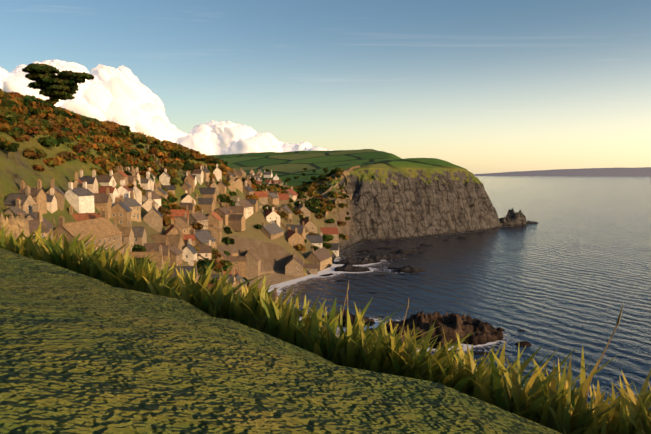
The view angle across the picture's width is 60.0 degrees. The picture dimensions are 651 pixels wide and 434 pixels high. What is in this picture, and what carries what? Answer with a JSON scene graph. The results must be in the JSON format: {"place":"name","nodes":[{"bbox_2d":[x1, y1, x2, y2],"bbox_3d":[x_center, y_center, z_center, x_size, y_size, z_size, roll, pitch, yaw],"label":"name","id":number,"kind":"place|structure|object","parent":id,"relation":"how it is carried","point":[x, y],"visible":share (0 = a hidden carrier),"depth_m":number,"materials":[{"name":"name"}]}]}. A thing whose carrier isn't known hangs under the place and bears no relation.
{"place":"outdoors","nodes":[
{"label":"outdoors","id":0,"kind":"place"},
{"bbox_2d":[0,212,34,243],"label":"stone wall","id":1,"kind":"structure","parent":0,"point":[18,225],"depth_m":107.14,"materials":[{"name":"beige stone"}]},
{"bbox_2d":[0,60,334,154],"bbox_3d":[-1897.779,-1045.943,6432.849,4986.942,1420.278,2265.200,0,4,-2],"label":"cloud","id":2,"kind":"structure","parent":0,"point":[122,95],"depth_m":6072.12,"materials":[{"name":"white"}]},
{"bbox_2d":[0,98,561,433],"bbox_3d":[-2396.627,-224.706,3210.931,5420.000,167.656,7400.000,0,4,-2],"label":"terrain","id":3,"kind":"structure","parent":0,"point":[81,353],"depth_m":3.63,"materials":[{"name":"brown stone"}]},
{"bbox_2d":[6,94,326,194],"bbox_3d":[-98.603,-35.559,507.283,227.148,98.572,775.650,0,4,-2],"label":"tree wood","id":4,"kind":"object","parent":3,"relation":"on","point":[51,96],"depth_m":245.81,"materials":[{"name":"brown plant"}]},
{"bbox_2d":[0,63,350,300],"bbox_3d":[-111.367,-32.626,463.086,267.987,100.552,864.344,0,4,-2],"label":"foliage","id":5,"kind":"object","parent":3,"relation":"on","point":[62,125],"visible":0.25,"depth_m":253.40,"materials":[{"name":"green plant"}]},
{"bbox_2d":[4,145,359,303],"bbox_3d":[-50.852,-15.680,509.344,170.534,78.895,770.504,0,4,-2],"label":"village","id":6,"kind":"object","parent":3,"relation":"on","point":[121,205],"visible":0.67,"depth_m":233.94,"materials":[{"name":"stone"}]},
{"bbox_2d":[0,222,650,433],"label":"grass","id":7,"kind":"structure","parent":3,"relation":"on","point":[353,346],"depth_m":5.73,"materials":[{"name":"green plant"}]},
{"bbox_2d":[42,218,622,400],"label":"stalks","id":8,"kind":"object","parent":3,"relation":"on","point":[618,320],"visible":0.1,"depth_m":7.31,"materials":[{"name":"brown"}]},
{"bbox_2d":[522,388,592,416],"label":"weeds","id":9,"kind":"object","parent":3,"relation":"on","point":[573,404],"depth_m":5.00,"materials":[{"name":"green plant"}]},
{"bbox_2d":[0,0,650,173],"label":"sky","id":10,"kind":"structure","parent":0,"point":[476,86],"materials":[{"name":"blue"}]},
{"bbox_2d":[268,176,650,410],"bbox_3d":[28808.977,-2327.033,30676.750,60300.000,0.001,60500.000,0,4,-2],"label":"sea","id":11,"kind":"structure","parent":0,"point":[570,271],"depth_m":319.86,"materials":[{"name":"blue liquid"}]},
{"bbox_2d":[473,167,650,175],"bbox_3d":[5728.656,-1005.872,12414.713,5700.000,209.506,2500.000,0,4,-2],"label":"land","id":12,"kind":"structure","parent":0,"point":[642,171],"depth_m":11520.41,"materials":[{"name":"grey"}]}
]}

